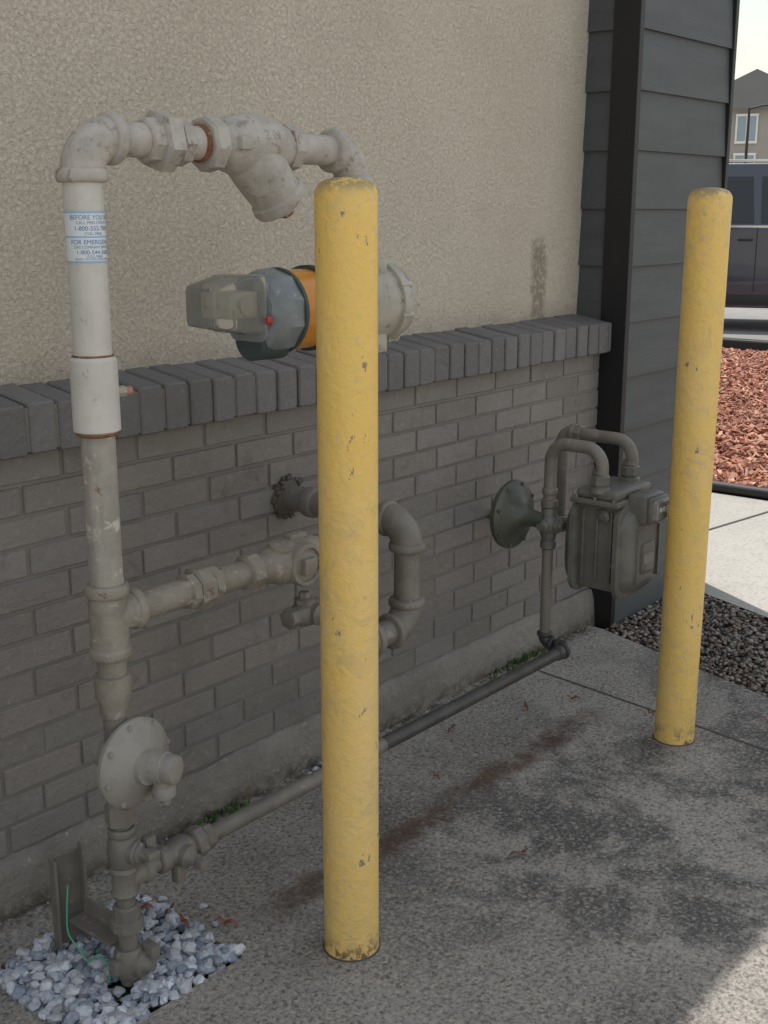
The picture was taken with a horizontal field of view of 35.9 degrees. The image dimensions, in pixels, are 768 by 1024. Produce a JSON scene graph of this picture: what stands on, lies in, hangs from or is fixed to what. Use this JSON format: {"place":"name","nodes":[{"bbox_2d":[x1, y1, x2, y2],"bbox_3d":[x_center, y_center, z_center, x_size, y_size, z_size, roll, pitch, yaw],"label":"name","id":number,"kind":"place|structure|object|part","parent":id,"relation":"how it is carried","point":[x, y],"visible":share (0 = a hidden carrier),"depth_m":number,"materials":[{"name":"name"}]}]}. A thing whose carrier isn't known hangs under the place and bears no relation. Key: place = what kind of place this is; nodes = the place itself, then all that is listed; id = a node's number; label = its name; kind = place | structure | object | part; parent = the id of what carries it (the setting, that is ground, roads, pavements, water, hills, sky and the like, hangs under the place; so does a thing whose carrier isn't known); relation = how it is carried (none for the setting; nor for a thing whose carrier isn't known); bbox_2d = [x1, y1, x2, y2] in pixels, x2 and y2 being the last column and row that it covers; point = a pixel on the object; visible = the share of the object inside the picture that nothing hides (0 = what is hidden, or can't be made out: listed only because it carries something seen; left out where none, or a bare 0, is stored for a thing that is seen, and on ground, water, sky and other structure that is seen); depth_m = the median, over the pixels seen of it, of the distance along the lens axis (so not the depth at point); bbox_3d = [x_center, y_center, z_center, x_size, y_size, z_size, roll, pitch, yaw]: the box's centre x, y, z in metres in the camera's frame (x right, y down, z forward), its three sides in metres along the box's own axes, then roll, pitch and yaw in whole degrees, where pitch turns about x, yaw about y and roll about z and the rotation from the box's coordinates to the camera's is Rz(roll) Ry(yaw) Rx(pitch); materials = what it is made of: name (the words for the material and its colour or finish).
{"place":"outdoors","nodes":[
{"label":"outdoors","id":0,"kind":"place"},
{"bbox_2d":[704,492,767,616],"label":"walkway","id":1,"kind":"structure","parent":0,"point":[737,565],"depth_m":5.35,"materials":[{"name":"concrete"}]},
{"bbox_2d":[709,511,767,529],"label":"walkway joint","id":2,"kind":"object","parent":1,"relation":"on","point":[738,520],"depth_m":5.90,"materials":[{"name":"grey concrete"}]},
{"bbox_2d":[704,491,767,619],"bbox_3d":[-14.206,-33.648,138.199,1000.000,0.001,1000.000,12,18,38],"label":"ground","id":3,"kind":"structure","parent":0,"point":[741,608],"depth_m":4.84,"materials":[{"name":"grey concrete"}]},
{"bbox_2d":[34,917,230,1023],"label":"pebble base","id":4,"kind":"object","parent":3,"relation":"on","point":[127,990],"depth_m":2.39,"materials":[{"name":"soil"}]},
{"bbox_2d":[0,894,245,1023],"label":"pebbles","id":5,"kind":"object","parent":4,"relation":"on","point":[43,981],"visible":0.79,"depth_m":2.39,"materials":[{"name":"gravel"}]},
{"bbox_2d":[48,841,118,984],"bbox_3d":[-0.603,0.822,2.421,0.175,0.252,0.088,12,18,38],"label":"steel channel post","id":6,"kind":"object","parent":5,"relation":"on","point":[76,910],"visible":0.84,"depth_m":2.45,"materials":[{"name":"grey metal"}]},
{"bbox_2d":[140,902,152,908],"bbox_3d":[-0.525,0.863,2.595,0.040,0.014,0.010,-2,14,-6],"label":"fallen leaf","id":7,"kind":"object","parent":5,"relation":"on","point":[145,905],"visible":0.65,"depth_m":2.60,"materials":[{"name":"brown plant"}]},
{"bbox_2d":[164,901,174,917],"bbox_3d":[-0.469,0.867,2.588,0.013,0.014,0.050,3,15,12],"label":"fallen leaf","id":8,"kind":"object","parent":5,"relation":"on","point":[171,906],"visible":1,"depth_m":2.59,"materials":[{"name":"brown plant"}]},
{"bbox_2d":[180,913,188,927],"bbox_3d":[-0.429,0.876,2.542,0.012,0.014,0.045,-11,18,-38],"label":"fallen leaf","id":9,"kind":"object","parent":5,"relation":"on","point":[185,921],"visible":1,"depth_m":2.54,"materials":[{"name":"brown plant"}]},
{"bbox_2d":[54,109,424,986],"bbox_3d":[-0.342,0.022,2.588,0.468,1.678,1.049,10,17,33],"label":"gas service pipe","id":10,"kind":"object","parent":5,"relation":"on","point":[258,159],"visible":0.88,"depth_m":2.21,"materials":[{"name":"grey metal"}]},
{"bbox_2d":[186,258,419,360],"bbox_3d":[-0.157,-0.420,2.466,0.184,0.202,0.596,12,18,38],"label":"rotary gas meter","id":11,"kind":"object","parent":10,"relation":"attached to","point":[264,314],"visible":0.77,"depth_m":2.33,"materials":[{"name":"grey metal"}]},
{"bbox_2d":[153,424,638,883],"bbox_3d":[-0.017,0.228,3.047,0.518,0.694,1.803,12,18,38],"label":"gas branch pipe","id":12,"kind":"object","parent":10,"relation":"attached to","point":[514,516],"visible":0.99,"depth_m":3.42,"materials":[{"name":"grey metal"}]},
{"bbox_2d":[564,459,668,598],"bbox_3d":[0.687,0.049,3.451,0.282,0.372,0.240,12,18,38],"label":"diaphragm gas meter","id":13,"kind":"object","parent":12,"relation":"attached to","point":[612,535],"visible":0.94,"depth_m":3.39,"materials":[{"name":"paint"}]},
{"bbox_2d":[653,496,668,521],"bbox_3d":[0.788,-0.008,3.350,0.016,0.062,0.092,12,18,38],"label":"index window","id":14,"kind":"structure","parent":13,"relation":"in","point":[660,503],"depth_m":3.32,"materials":[{"name":"grey glass"}]},
{"bbox_2d":[0,369,597,859],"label":"mortar backing","id":15,"kind":"object","parent":3,"relation":"on","point":[70,629],"depth_m":2.97,"materials":[{"name":"grey concrete"}]},
{"bbox_2d":[0,0,588,385],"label":"stucco wall","id":16,"kind":"structure","parent":15,"relation":"on","point":[460,123],"depth_m":3.04,"materials":[{"name":"beige paint"}]},
{"bbox_2d":[0,314,611,460],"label":"ledge bricks","id":17,"kind":"object","parent":15,"relation":"on","point":[472,350],"visible":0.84,"depth_m":2.93,"materials":[{"name":"grey brick"}]},
{"bbox_2d":[24,329,576,451],"bbox_3d":[-2.054,0.199,0.989,0.140,0.091,8.759,12,18,38],"label":"ledge mortar","id":18,"kind":"object","parent":17,"relation":"attached to","point":[57,423],"visible":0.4,"depth_m":2.75,"materials":[{"name":"grey concrete"}]},
{"bbox_2d":[0,625,767,1023],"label":"concrete pad","id":19,"kind":"object","parent":3,"relation":"on","point":[490,915],"visible":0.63,"depth_m":2.74,"materials":[{"name":"grey concrete"}]},
{"bbox_2d":[218,916,237,925],"bbox_3d":[-0.337,0.884,2.559,0.050,0.014,0.013,4,15,16],"label":"fallen leaf","id":20,"kind":"object","parent":19,"relation":"on","point":[224,921],"visible":1,"depth_m":2.56,"materials":[{"name":"brown plant"}]},
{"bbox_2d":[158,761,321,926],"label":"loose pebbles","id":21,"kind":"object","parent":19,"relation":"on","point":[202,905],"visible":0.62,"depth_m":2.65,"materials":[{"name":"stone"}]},
{"bbox_2d":[0,588,594,923],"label":"foundation curb","id":22,"kind":"structure","parent":19,"relation":"on","point":[228,779],"depth_m":3.16,"materials":[{"name":"grey concrete"}]},
{"bbox_2d":[0,354,599,857],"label":"brick courses","id":23,"kind":"object","parent":22,"relation":"on","point":[52,618],"visible":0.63,"depth_m":2.99,"materials":[{"name":"grey brick"}]},
{"bbox_2d":[314,177,380,962],"bbox_3d":[-0.068,0.167,2.307,0.123,1.577,0.123,12,18,38],"label":"bollard","id":24,"kind":"object","parent":19,"relation":"on","point":[346,248],"visible":0.98,"depth_m":2.24,"materials":[{"name":"metal"}]},
{"bbox_2d":[174,645,546,834],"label":"weeds","id":25,"kind":"object","parent":19,"relation":"on","point":[512,665],"visible":0.84,"depth_m":3.08,"materials":[{"name":"green plant"}]},
{"bbox_2d":[0,628,767,1023],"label":"grit","id":26,"kind":"object","parent":19,"relation":"on","point":[458,868],"visible":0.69,"depth_m":2.85,"materials":[{"name":"stone"}]},
{"bbox_2d":[508,847,530,856],"bbox_3d":[0.322,0.814,2.836,0.070,0.014,0.018,-10,17,-33],"label":"fallen leaf","id":27,"kind":"object","parent":19,"relation":"on","point":[522,851],"visible":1,"depth_m":2.84,"materials":[{"name":"brown plant"}]},
{"bbox_2d":[567,695,580,699],"bbox_3d":[0.598,0.585,3.734,0.045,0.014,0.012,5,15,19],"label":"fallen leaf","id":28,"kind":"object","parent":19,"relation":"on","point":[573,697],"visible":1,"depth_m":3.73,"materials":[{"name":"brown plant"}]},
{"bbox_2d":[519,663,767,750],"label":"expansion joint","id":29,"kind":"object","parent":19,"relation":"on","point":[650,709],"depth_m":3.71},
{"bbox_2d":[652,187,732,746],"bbox_3d":[0.850,-0.083,3.289,0.123,1.577,0.125,12,18,38],"label":"bollard","id":30,"kind":"object","parent":19,"relation":"on","point":[707,242],"visible":1,"depth_m":3.23,"materials":[{"name":"metal"}]},
{"bbox_2d":[576,0,614,319],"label":"siding return","id":31,"kind":"object","parent":3,"relation":"on","point":[597,107],"visible":0.43,"depth_m":4.10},
{"bbox_2d":[604,595,767,696],"bbox_3d":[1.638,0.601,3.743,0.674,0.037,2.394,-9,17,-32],"label":"gravel bed","id":32,"kind":"object","parent":3,"relation":"on","point":[715,615],"visible":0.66,"depth_m":4.29,"materials":[{"name":"grey gravel"}]},
{"bbox_2d":[713,347,767,499],"bbox_3d":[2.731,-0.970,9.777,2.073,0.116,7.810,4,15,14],"label":"mulch","id":33,"kind":"object","parent":3,"relation":"on","point":[746,456],"visible":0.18,"depth_m":8.49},
{"bbox_2d":[712,480,767,498],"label":"landscape edging","id":34,"kind":"object","parent":33,"relation":"on","point":[741,489],"visible":0.05,"depth_m":6.41,"materials":[{"name":"black plastic"}]},
{"bbox_2d":[722,337,767,350],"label":"road kerb","id":35,"kind":"structure","parent":3,"relation":"on","point":[745,344],"depth_m":12.88,"materials":[{"name":"grey concrete"}]},
{"bbox_3d":[-2.409,-2.395,7.026,9.070,4.210,0.693,12,18,38],"label":"end wall","id":36,"kind":"object","parent":3,"relation":"on","visible":0},
{"bbox_2d":[588,0,739,630],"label":"corner trim","id":37,"kind":"structure","parent":36,"relation":"attached to","point":[626,72],"depth_m":4.09,"materials":[{"name":"black metal"}]},
{"bbox_2d":[614,0,732,623],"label":"siding front","id":38,"kind":"object","parent":36,"relation":"attached to","point":[688,45],"visible":0.58,"depth_m":4.29,"materials":[{"name":"grey wood"}]},
{"bbox_2d":[723,307,767,339],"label":"road","id":39,"kind":"structure","parent":0,"point":[747,323],"depth_m":16.13,"materials":[{"name":"grey asphalt"}]},
{"bbox_2d":[725,159,767,307],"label":"parked suv","id":40,"kind":"object","parent":39,"relation":"on","point":[747,271],"visible":0.12,"depth_m":14.79,"materials":[{"name":"grey paint"}]},
{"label":"windows","id":41,"kind":"part","parent":40,"relation":"part of","materials":[{"name":"black glass"}]},
{"bbox_2d":[729,108,767,162],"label":"walls","id":42,"kind":"structure","parent":0,"point":[759,148],"depth_m":75.28,"materials":[{"name":"beige paint"}]},
{"bbox_2d":[735,116,755,158],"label":"windows","id":43,"kind":"structure","parent":42,"relation":"attached to","point":[741,130],"depth_m":75.27,"materials":[{"name":"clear glass"}]},
{"bbox_2d":[733,113,758,158],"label":"window frames","id":44,"kind":"structure","parent":42,"relation":"attached to","point":[742,142],"depth_m":75.32,"materials":[{"name":"white"}]},
{"bbox_2d":[733,69,767,108],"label":"roof","id":45,"kind":"structure","parent":42,"relation":"on","point":[750,89],"depth_m":74.24,"materials":[{"name":"grey"}]},
{"bbox_2d":[735,0,767,78],"label":"sky","id":46,"kind":"structure","parent":0,"point":[752,40],"materials":[{"name":"white"}]},
{"label":"far lawn","id":47,"kind":"structure","parent":0,"visible":0},
{"bbox_2d":[744,104,767,158],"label":"street lamp","id":48,"kind":"object","parent":47,"relation":"on","point":[747,135],"visible":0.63,"depth_m":57.86,"materials":[{"name":"black metal"}]}
]}

